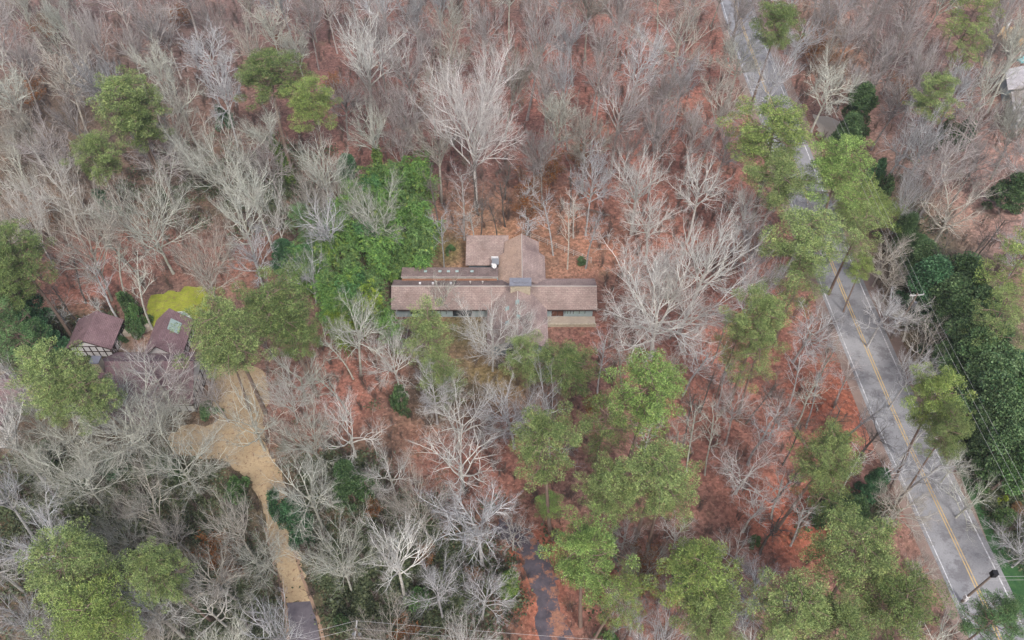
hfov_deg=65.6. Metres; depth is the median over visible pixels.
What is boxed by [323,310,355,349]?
bamboo clump
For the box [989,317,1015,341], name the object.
evergreen tree
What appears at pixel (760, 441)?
bare tree
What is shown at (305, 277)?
bare tree
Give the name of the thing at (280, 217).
bare tree
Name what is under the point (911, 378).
bare tree
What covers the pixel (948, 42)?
bare tree
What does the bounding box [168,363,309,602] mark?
driveway
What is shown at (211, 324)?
pine tree
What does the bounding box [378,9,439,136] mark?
bare tree
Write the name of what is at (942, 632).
bare tree
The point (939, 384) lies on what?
pine tree
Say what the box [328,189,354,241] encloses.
bamboo clump
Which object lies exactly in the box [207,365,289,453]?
bare tree
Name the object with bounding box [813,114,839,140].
driveway
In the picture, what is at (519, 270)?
house
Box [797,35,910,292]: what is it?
power wire
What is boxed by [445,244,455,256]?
evergreen shrub
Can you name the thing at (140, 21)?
bare tree
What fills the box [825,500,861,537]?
pine tree
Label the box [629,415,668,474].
bare tree
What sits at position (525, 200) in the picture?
beech sapling
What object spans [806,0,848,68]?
bare tree
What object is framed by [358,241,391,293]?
bamboo clump
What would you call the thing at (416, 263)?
bamboo clump
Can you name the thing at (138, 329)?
evergreen shrub
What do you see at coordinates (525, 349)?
pine tree
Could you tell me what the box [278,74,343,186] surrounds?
pine tree
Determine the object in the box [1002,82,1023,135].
bare tree
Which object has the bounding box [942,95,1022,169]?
bare tree
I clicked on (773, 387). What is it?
bare tree
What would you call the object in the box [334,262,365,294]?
bamboo clump
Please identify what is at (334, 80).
beech sapling
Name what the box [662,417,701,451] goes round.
bare tree
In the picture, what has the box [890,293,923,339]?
utility pole
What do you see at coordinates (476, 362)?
undergrowth
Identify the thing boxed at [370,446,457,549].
bare tree
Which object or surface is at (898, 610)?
pine tree
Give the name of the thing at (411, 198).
bamboo clump
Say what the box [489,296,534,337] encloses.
bare tree
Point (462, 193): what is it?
bare tree
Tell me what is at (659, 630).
bare tree
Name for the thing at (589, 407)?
beech sapling
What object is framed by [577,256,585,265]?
evergreen shrub
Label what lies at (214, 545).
beech sapling
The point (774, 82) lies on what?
bare tree
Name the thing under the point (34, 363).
pine tree
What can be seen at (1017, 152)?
bare tree
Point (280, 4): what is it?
bare tree
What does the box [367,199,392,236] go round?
bamboo clump
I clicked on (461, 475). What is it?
bare tree
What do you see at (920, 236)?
evergreen tree
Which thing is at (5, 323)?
pine tree
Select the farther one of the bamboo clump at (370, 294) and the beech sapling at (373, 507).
the bamboo clump at (370, 294)
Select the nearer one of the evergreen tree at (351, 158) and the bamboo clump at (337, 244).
the bamboo clump at (337, 244)
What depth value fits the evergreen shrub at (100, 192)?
142.47 m
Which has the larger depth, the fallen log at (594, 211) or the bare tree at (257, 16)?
the bare tree at (257, 16)
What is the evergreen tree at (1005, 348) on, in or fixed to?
on the ground at (716, 510)
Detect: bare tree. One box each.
[0,0,37,42]
[0,0,37,92]
[0,26,45,113]
[0,47,36,143]
[0,95,54,183]
[0,102,20,177]
[0,122,55,207]
[0,170,51,262]
[0,199,28,282]
[0,354,45,415]
[0,380,52,441]
[0,387,45,482]
[0,428,69,496]
[0,451,37,539]
[0,476,90,579]
[0,534,30,591]
[0,587,52,638]
[0,593,86,639]
[1,104,85,209]
[1,411,141,517]
[8,130,113,234]
[11,0,80,62]
[15,140,137,300]
[24,397,101,474]
[30,31,99,132]
[31,336,191,483]
[36,0,93,75]
[38,84,105,180]
[38,273,77,322]
[44,295,72,332]
[50,141,218,274]
[51,0,92,29]
[52,2,105,118]
[60,246,93,303]
[61,2,125,106]
[61,43,134,137]
[64,480,149,568]
[72,257,117,316]
[74,288,107,317]
[82,218,141,280]
[92,0,140,61]
[94,446,186,551]
[97,374,200,459]
[103,230,133,290]
[104,19,146,93]
[105,390,240,515]
[106,572,195,639]
[113,332,202,424]
[115,244,155,329]
[116,595,189,639]
[119,29,176,106]
[123,120,207,189]
[124,0,176,96]
[131,1,186,79]
[141,500,197,565]
[142,0,199,39]
[145,49,210,141]
[145,70,203,185]
[149,108,279,217]
[149,211,249,309]
[157,566,238,639]
[165,364,230,422]
[169,13,237,93]
[169,533,253,621]
[178,0,237,54]
[192,598,267,639]
[193,43,244,146]
[195,482,260,567]
[202,501,295,621]
[206,174,271,279]
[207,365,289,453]
[213,149,277,255]
[217,1,264,89]
[221,122,296,211]
[221,215,279,288]
[226,98,295,184]
[229,0,260,47]
[234,582,315,639]
[239,0,291,68]
[251,0,295,48]
[251,351,321,422]
[253,172,296,237]
[254,380,346,475]
[259,340,342,405]
[259,440,343,549]
[266,17,316,79]
[268,489,385,597]
[271,226,332,305]
[278,157,337,221]
[280,0,324,69]
[282,121,349,223]
[286,183,347,268]
[297,0,317,42]
[298,155,361,206]
[300,354,348,414]
[301,0,341,53]
[313,67,377,138]
[314,328,353,379]
[314,381,390,468]
[323,286,394,375]
[325,0,411,141]
[329,0,373,40]
[337,167,416,246]
[338,93,392,172]
[338,313,433,401]
[343,0,400,102]
[344,578,438,639]
[350,0,406,65]
[350,52,395,140]
[351,441,421,503]
[356,506,442,597]
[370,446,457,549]
[376,68,432,157]
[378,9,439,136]
[380,82,425,171]
[388,0,433,65]
[392,50,453,135]
[398,538,464,617]
[402,109,468,203]
[404,0,430,44]
[404,11,444,81]
[405,21,532,206]
[405,408,508,517]
[413,355,466,424]
[413,473,521,574]
[414,356,509,485]
[416,157,444,220]
[422,198,457,266]
[424,0,479,67]
[425,603,502,639]
[426,270,463,312]
[427,16,480,89]
[428,0,451,66]
[444,156,479,240]
[444,210,471,241]
[449,284,556,371]
[454,200,483,234]
[454,560,517,626]
[457,0,478,28]
[458,143,484,215]
[462,0,509,95]
[465,372,548,450]
[470,177,494,234]
[479,192,502,234]
[482,168,515,226]
[489,0,521,43]
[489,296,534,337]
[493,37,544,141]
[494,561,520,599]
[496,149,524,199]
[497,501,536,556]
[498,343,587,477]
[514,0,575,120]
[515,119,570,202]
[516,207,548,235]
[517,0,556,29]
[518,177,540,218]
[522,150,546,210]
[525,48,564,149]
[528,189,557,255]
[537,87,592,175]
[538,0,575,35]
[542,4,590,85]
[543,27,578,149]
[554,0,611,60]
[556,92,623,190]
[556,195,579,269]
[557,189,588,238]
[560,149,583,217]
[569,133,625,235]
[573,37,628,131]
[581,203,608,268]
[582,1,631,108]
[588,324,616,393]
[590,65,656,177]
[592,222,767,377]
[593,97,661,185]
[597,0,649,70]
[601,579,645,623]
[603,331,634,395]
[603,514,647,554]
[604,0,649,65]
[604,138,674,234]
[608,594,654,639]
[609,525,677,615]
[614,190,691,262]
[621,10,671,124]
[624,0,724,98]
[624,571,701,639]
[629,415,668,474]
[639,84,683,201]
[640,51,695,151]
[646,0,659,36]
[653,33,709,129]
[654,511,699,551]
[660,341,686,388]
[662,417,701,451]
[665,143,735,242]
[667,60,763,160]
[667,189,770,334]
[669,0,714,41]
[674,99,720,184]
[677,394,707,470]
[681,378,710,448]
[682,335,731,395]
[695,395,731,475]
[696,356,731,412]
[697,112,755,195]
[699,519,758,582]
[700,551,805,636]
[703,24,770,103]
[703,376,761,445]
[707,429,786,512]
[710,0,722,26]
[711,302,737,363]
[711,360,741,406]
[716,0,764,63]
[724,174,771,247]
[726,200,784,283]
[728,233,796,336]
[729,0,761,45]
[731,611,778,639]
[739,486,787,532]
[740,32,812,126]
[746,365,790,423]
[746,398,791,465]
[756,501,803,554]
[758,383,803,437]
[764,459,799,518]
[765,0,798,37]
[771,454,814,502]
[777,14,830,76]
[782,409,820,465]
[783,179,840,247]
[784,340,821,412]
[785,295,849,364]
[786,490,825,546]
[790,366,828,426]
[796,0,836,31]
[800,349,836,428]
[804,26,865,93]
[804,44,868,132]
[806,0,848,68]
[810,342,843,390]
[811,0,861,43]
[818,395,864,433]
[826,0,877,82]
[827,351,865,407]
[838,54,887,98]
[838,442,878,496]
[847,283,913,347]
[848,0,920,77]
[849,386,906,435]
[852,0,898,52]
[852,400,907,466]
[860,16,925,111]
[866,229,918,288]
[869,256,912,302]
[869,469,944,547]
[870,57,938,150]
[876,99,946,179]
[877,296,935,341]
[878,431,930,482]
[880,0,933,94]
[886,0,941,62]
[887,153,953,233]
[888,342,944,407]
[891,96,962,199]
[894,450,970,501]
[897,34,953,129]
[897,310,949,369]
[898,409,941,459]
[901,599,967,639]
[904,547,942,585]
[910,115,983,216]
[912,343,955,396]
[914,150,1015,241]
[918,48,990,156]
[920,0,965,44]
[929,229,967,256]
[929,471,1007,544]
[939,440,981,482]
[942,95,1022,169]
[944,0,975,48]
[949,120,1015,207]
[956,39,1023,151]
[964,218,1010,256]
[968,13,1022,101]
[977,205,1022,255]
[979,507,1023,569]
[982,0,1023,68]
[985,123,1023,175]
[986,7,1023,112]
[988,92,1023,179]
[992,214,1023,275]
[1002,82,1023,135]
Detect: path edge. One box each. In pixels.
[265,528,289,638]
[288,530,324,639]
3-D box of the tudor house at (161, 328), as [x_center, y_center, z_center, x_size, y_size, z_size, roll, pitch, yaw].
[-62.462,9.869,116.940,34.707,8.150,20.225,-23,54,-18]
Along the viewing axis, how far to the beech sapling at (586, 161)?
150.81 m
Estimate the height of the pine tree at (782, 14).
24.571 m
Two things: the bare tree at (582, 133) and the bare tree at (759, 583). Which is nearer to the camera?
the bare tree at (759, 583)
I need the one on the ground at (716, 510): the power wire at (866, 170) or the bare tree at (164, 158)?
the bare tree at (164, 158)
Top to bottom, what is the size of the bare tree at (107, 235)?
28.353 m
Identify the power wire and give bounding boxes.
[357,628,490,639]
[365,621,597,639]
[789,3,914,285]
[793,3,919,283]
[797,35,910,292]
[931,307,1023,482]
[932,321,1022,494]
[939,350,1017,502]
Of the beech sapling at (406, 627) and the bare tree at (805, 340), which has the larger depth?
the bare tree at (805, 340)
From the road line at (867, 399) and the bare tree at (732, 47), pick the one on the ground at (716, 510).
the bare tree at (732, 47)
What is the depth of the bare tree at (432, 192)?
136.16 m
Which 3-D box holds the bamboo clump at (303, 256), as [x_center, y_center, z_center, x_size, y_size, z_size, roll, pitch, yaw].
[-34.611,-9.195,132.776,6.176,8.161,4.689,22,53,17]
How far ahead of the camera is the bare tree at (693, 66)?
153.46 m
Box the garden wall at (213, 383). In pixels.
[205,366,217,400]
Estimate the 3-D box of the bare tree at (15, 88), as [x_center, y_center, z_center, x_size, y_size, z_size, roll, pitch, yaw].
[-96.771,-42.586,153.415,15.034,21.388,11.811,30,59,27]
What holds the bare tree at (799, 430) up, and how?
on the ground at (716, 510)
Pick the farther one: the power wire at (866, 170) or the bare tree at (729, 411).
the power wire at (866, 170)
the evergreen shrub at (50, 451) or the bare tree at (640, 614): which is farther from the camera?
the evergreen shrub at (50, 451)
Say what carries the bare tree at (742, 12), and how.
on the ground at (716, 510)
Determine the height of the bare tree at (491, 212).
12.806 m
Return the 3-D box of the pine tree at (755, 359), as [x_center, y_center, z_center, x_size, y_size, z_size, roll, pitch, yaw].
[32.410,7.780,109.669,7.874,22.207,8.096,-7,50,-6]
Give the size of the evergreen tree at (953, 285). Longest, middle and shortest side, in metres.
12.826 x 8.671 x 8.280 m
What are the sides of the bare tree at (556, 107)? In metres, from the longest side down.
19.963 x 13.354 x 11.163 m
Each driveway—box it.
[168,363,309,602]
[287,601,319,639]
[490,517,574,639]
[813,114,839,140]
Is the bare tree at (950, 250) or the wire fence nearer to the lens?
the bare tree at (950, 250)
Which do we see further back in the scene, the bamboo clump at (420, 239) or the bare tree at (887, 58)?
the bare tree at (887, 58)
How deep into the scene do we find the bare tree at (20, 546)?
88.80 m
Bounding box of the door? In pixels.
[551,311,563,315]
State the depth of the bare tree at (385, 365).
116.55 m
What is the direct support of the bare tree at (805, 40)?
on the ground at (716, 510)
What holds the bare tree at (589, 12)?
on the ground at (716, 510)
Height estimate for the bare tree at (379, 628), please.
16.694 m
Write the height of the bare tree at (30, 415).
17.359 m
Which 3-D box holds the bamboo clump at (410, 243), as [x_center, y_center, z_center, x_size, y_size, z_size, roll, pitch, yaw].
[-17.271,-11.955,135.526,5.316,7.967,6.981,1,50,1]
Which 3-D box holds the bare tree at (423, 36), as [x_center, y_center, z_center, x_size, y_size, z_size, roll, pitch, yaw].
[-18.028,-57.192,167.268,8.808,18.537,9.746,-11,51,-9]
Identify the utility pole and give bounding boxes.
[352,620,362,639]
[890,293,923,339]
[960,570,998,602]
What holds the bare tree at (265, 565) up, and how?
on the ground at (716, 510)
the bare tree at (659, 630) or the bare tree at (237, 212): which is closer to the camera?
the bare tree at (659, 630)
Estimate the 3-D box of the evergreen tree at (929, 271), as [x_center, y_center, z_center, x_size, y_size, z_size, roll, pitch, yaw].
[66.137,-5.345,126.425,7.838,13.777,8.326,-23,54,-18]
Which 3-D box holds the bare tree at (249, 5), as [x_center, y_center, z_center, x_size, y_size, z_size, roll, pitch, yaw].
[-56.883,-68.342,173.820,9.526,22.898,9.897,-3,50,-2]
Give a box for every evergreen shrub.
[31,438,61,470]
[92,187,122,220]
[96,453,131,480]
[115,290,143,317]
[117,335,128,345]
[124,318,145,339]
[125,302,153,324]
[144,454,182,480]
[199,400,223,421]
[213,103,233,131]
[223,475,249,505]
[265,487,285,522]
[333,612,350,631]
[355,472,380,504]
[388,383,411,418]
[403,586,430,612]
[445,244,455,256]
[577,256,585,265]
[593,627,618,639]
[747,534,760,549]
[806,497,839,532]
[861,157,887,185]
[875,173,894,198]
[935,116,960,150]
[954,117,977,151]
[990,506,1017,527]
[997,495,1008,503]
[1011,501,1023,515]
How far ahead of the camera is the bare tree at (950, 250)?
124.36 m
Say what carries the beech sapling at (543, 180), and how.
on the ground at (716, 510)
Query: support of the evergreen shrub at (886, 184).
on the ground at (716, 510)
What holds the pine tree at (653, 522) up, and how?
on the ground at (716, 510)
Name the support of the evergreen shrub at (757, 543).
on the ground at (716, 510)
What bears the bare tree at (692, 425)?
on the ground at (716, 510)
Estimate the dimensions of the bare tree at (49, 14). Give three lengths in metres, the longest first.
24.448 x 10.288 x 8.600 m
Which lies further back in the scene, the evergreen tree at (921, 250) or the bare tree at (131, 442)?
the evergreen tree at (921, 250)
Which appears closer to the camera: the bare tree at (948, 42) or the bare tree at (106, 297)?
the bare tree at (106, 297)
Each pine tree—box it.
[0,217,71,336]
[0,264,56,346]
[0,294,52,373]
[3,336,118,450]
[13,514,149,634]
[22,386,87,443]
[23,567,147,639]
[49,362,135,443]
[59,129,135,235]
[84,64,171,197]
[115,96,175,203]
[119,535,212,621]
[169,285,278,413]
[200,329,251,411]
[231,262,317,393]
[233,46,316,166]
[270,308,323,397]
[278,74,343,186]
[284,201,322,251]
[394,293,455,375]
[415,351,472,417]
[499,329,552,398]
[508,399,591,533]
[523,339,604,418]
[534,487,564,524]
[535,503,639,627]
[565,391,633,483]
[572,450,643,552]
[582,558,650,639]
[593,347,688,476]
[612,438,703,552]
[632,456,697,549]
[644,535,744,639]
[668,575,746,639]
[709,324,749,398]
[717,94,836,233]
[718,322,790,421]
[719,281,793,409]
[736,144,816,255]
[742,565,841,639]
[748,0,807,113]
[756,204,863,332]
[757,241,830,341]
[775,416,866,528]
[789,580,892,639]
[790,449,859,540]
[796,499,900,627]
[799,132,877,269]
[814,176,907,238]
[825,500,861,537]
[826,201,887,294]
[842,251,880,311]
[848,552,957,639]
[890,362,977,488]
[893,70,965,182]
[896,399,976,504]
[931,0,1005,94]
[941,21,993,103]
[948,588,1023,639]
[962,278,1023,352]
[973,225,1023,312]
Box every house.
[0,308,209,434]
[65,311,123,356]
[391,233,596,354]
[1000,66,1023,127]
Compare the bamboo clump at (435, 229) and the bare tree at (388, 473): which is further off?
the bamboo clump at (435, 229)
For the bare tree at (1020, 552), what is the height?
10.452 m
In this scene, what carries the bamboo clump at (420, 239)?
on the ground at (716, 510)
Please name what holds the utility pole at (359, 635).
on the ground at (716, 510)
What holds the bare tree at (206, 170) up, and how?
on the ground at (716, 510)
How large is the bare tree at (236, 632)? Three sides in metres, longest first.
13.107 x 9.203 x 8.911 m
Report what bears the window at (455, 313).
in the house at (519, 270)
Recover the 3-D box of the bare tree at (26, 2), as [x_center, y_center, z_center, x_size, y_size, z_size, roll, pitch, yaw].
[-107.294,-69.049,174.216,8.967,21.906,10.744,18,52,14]
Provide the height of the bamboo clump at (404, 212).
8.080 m
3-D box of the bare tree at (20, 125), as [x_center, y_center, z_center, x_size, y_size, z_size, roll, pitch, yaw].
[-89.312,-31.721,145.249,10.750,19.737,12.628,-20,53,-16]
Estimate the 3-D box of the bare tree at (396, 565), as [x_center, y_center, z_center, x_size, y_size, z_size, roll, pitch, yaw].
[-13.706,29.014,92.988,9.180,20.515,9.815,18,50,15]
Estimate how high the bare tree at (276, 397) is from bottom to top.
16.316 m
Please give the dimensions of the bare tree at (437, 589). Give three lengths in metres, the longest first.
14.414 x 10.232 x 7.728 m
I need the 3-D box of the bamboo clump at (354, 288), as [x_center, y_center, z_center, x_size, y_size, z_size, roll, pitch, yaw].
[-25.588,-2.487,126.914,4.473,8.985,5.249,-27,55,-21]
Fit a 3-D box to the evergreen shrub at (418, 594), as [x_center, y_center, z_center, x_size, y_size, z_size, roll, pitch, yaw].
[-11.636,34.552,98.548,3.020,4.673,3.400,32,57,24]
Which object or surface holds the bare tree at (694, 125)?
on the ground at (716, 510)
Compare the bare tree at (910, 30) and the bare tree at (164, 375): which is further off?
the bare tree at (910, 30)
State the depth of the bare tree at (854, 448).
101.10 m
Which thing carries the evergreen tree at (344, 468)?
on the ground at (716, 510)
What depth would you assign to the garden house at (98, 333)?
124.40 m
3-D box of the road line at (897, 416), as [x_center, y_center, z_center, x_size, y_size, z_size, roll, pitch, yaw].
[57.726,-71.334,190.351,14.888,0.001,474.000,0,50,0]
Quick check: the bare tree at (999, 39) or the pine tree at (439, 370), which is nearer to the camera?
the pine tree at (439, 370)
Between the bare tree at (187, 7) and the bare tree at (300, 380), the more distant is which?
the bare tree at (187, 7)
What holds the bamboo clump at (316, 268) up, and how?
on the ground at (716, 510)
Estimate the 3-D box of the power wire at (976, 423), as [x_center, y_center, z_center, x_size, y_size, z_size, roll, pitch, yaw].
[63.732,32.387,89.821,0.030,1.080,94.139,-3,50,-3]
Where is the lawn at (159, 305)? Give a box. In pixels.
[147,286,209,327]
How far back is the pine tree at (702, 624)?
80.16 m
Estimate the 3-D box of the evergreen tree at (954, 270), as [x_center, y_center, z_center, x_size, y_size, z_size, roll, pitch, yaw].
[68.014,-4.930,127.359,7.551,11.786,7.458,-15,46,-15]
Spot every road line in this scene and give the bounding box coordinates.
[721,0,974,639]
[734,1,998,638]
[743,26,1001,639]
[754,17,1023,629]
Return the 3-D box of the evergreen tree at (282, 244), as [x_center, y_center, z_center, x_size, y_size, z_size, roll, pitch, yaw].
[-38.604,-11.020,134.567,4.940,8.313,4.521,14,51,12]
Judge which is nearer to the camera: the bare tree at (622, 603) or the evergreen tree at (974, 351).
the bare tree at (622, 603)
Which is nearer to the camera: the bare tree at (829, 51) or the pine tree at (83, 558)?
the pine tree at (83, 558)
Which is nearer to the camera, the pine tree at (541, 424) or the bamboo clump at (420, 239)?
the pine tree at (541, 424)
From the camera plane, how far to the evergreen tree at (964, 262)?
121.79 m
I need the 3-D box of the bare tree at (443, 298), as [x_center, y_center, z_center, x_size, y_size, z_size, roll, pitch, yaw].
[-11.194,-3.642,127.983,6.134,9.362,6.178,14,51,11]
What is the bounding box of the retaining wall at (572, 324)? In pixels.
[548,323,595,326]
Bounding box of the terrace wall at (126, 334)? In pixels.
[122,323,150,336]
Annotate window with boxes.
[453,311,471,315]
[573,311,584,313]
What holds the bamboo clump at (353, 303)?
on the ground at (716, 510)
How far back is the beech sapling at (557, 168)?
148.68 m
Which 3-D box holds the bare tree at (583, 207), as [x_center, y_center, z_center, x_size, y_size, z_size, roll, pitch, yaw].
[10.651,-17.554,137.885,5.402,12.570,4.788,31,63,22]
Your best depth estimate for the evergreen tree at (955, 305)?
119.00 m
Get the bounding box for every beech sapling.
[12,75,46,106]
[22,193,57,221]
[25,9,61,38]
[156,0,193,24]
[187,528,230,568]
[208,539,243,582]
[273,34,294,61]
[324,71,343,90]
[365,495,383,516]
[386,611,420,639]
[414,95,432,117]
[414,540,434,568]
[464,566,484,581]
[510,179,546,223]
[513,162,554,193]
[539,149,566,186]
[565,141,587,163]
[574,144,595,177]
[581,391,601,414]
[624,565,651,599]
[629,535,663,581]
[638,556,667,591]
[659,621,678,639]
[735,228,758,266]
[792,31,826,56]
[804,35,843,73]
[829,64,854,82]
[887,71,911,104]
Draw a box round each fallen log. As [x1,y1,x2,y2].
[577,207,609,216]
[596,358,618,375]
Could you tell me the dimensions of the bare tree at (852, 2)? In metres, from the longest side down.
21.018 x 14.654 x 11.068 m
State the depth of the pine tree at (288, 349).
108.89 m
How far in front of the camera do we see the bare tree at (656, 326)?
114.43 m
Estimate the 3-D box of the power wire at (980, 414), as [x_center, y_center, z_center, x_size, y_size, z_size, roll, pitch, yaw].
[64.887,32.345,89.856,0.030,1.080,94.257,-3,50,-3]
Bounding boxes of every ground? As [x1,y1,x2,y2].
[0,0,1023,639]
[955,437,1023,613]
[989,27,1022,46]
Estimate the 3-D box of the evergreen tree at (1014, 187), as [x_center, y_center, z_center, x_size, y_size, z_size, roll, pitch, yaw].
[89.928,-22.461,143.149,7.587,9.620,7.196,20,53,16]
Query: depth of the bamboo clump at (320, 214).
138.53 m
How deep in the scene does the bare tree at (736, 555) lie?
100.05 m
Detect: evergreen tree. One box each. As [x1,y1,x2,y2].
[12,290,57,342]
[24,315,69,359]
[269,238,295,272]
[277,496,315,550]
[332,458,364,512]
[336,153,357,187]
[671,551,704,594]
[829,112,864,151]
[840,81,879,138]
[840,493,870,524]
[854,467,890,504]
[887,210,919,255]
[891,254,953,324]
[896,238,941,283]
[898,233,927,268]
[906,272,972,339]
[913,259,956,292]
[916,293,976,356]
[927,251,984,318]
[928,325,998,391]
[930,313,989,370]
[938,283,1004,338]
[938,368,1017,433]
[945,349,1005,413]
[949,391,1023,459]
[963,265,990,295]
[965,418,1023,481]
[968,410,1023,456]
[972,340,1023,370]
[973,444,1023,495]
[975,355,1019,381]
[981,170,1023,214]
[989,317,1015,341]
[1013,377,1023,397]
[1017,348,1023,370]
[1018,370,1023,379]
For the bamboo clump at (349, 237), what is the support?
on the ground at (716, 510)
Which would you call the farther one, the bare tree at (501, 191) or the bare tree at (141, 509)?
the bare tree at (501, 191)
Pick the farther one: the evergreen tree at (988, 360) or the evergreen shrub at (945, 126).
the evergreen shrub at (945, 126)
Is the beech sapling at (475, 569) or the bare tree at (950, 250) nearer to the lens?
the beech sapling at (475, 569)
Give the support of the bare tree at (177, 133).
on the ground at (716, 510)
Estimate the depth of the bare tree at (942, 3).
173.79 m
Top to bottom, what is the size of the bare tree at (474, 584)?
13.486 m
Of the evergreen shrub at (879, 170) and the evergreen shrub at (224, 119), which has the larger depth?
the evergreen shrub at (224, 119)
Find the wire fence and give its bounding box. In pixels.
[522,229,591,260]
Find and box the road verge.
[714,0,986,639]
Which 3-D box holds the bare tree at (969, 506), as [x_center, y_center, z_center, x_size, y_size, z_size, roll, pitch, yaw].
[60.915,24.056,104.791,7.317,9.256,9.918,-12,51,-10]
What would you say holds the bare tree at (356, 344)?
on the ground at (716, 510)
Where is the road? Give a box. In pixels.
[719,0,1023,639]
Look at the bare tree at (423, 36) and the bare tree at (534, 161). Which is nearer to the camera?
the bare tree at (534, 161)
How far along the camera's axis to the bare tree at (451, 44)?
162.84 m
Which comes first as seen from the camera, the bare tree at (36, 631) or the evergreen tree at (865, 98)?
the bare tree at (36, 631)
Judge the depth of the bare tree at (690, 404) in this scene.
106.29 m
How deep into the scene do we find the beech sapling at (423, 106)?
163.06 m
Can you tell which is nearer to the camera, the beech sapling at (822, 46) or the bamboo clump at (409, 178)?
the bamboo clump at (409, 178)
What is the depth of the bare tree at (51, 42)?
165.09 m
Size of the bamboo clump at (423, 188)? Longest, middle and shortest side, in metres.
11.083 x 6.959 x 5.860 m
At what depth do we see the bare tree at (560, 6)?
178.56 m
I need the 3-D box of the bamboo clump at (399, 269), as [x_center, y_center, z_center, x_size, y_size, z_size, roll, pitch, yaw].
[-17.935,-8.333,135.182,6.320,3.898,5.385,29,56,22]
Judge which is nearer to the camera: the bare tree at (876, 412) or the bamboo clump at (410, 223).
the bare tree at (876, 412)
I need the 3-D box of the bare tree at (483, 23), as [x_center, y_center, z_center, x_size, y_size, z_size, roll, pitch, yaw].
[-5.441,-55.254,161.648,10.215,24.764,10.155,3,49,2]
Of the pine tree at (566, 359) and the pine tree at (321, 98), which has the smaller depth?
the pine tree at (566, 359)
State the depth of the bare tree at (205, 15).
171.61 m
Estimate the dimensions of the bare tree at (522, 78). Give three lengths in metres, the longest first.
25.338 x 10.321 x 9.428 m
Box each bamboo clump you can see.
[276,251,303,288]
[284,239,319,265]
[285,240,321,261]
[288,261,313,297]
[300,259,329,293]
[305,225,318,260]
[306,272,336,305]
[307,202,332,225]
[313,216,338,259]
[313,235,337,271]
[315,295,347,341]
[317,262,343,292]
[317,283,337,316]
[322,213,357,259]
[322,312,356,355]
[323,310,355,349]
[326,290,351,322]
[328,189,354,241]
[330,280,365,322]
[332,240,360,275]
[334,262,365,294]
[336,177,362,212]
[339,221,364,261]
[340,251,364,279]
[340,292,367,341]
[341,266,371,293]
[345,184,378,231]
[346,216,375,253]
[353,160,386,187]
[354,187,386,231]
[355,278,382,331]
[357,173,383,201]
[357,264,388,309]
[358,168,394,196]
[358,233,383,265]
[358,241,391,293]
[362,297,395,331]
[366,229,406,268]
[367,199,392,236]
[369,184,405,232]
[374,158,408,183]
[374,308,406,356]
[375,206,405,250]
[382,168,414,205]
[385,193,406,216]
[387,253,400,286]
[388,206,411,236]
[389,232,417,267]
[389,261,414,279]
[396,224,415,264]
[398,161,423,194]
[399,191,429,218]
[401,148,435,181]
[403,214,432,250]
[405,200,433,227]
[405,246,436,270]
[406,221,437,262]
[412,168,440,211]
[427,217,445,255]
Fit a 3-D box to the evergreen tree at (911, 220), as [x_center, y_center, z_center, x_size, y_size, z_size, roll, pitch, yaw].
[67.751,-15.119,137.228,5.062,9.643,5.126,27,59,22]
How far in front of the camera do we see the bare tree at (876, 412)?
108.11 m
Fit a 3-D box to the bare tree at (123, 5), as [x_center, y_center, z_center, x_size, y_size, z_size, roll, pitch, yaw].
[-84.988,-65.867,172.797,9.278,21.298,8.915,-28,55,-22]
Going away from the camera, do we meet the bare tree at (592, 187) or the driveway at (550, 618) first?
the driveway at (550, 618)
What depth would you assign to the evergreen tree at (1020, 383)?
106.98 m
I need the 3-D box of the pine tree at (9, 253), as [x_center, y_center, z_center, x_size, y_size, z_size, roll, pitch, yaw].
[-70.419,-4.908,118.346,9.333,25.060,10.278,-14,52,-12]
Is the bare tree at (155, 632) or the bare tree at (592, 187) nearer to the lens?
the bare tree at (155, 632)
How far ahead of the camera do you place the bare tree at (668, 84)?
147.39 m
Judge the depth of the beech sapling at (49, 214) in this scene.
144.19 m
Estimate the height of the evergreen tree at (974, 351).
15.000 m
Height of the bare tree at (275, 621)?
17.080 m
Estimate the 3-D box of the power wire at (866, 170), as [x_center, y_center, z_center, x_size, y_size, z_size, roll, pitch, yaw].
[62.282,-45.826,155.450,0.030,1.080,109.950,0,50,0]
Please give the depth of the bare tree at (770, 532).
99.72 m
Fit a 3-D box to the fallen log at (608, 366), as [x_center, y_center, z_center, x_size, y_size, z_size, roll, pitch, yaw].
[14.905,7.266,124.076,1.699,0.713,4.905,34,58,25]
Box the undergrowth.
[0,0,1023,639]
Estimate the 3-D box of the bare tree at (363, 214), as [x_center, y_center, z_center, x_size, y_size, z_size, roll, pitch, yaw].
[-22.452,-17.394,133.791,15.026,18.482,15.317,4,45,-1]
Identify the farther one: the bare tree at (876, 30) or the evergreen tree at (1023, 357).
the bare tree at (876, 30)
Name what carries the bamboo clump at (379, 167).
on the ground at (716, 510)
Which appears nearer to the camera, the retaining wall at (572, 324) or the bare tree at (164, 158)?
the retaining wall at (572, 324)
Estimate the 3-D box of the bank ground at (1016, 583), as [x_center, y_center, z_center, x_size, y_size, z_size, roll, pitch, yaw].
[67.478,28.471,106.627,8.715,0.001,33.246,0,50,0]
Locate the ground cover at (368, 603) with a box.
[0,131,1023,639]
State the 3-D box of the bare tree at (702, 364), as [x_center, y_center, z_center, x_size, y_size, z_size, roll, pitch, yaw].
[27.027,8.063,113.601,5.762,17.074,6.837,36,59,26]
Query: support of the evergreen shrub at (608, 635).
on the ground at (716, 510)
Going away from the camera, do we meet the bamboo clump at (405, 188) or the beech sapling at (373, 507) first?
the beech sapling at (373, 507)

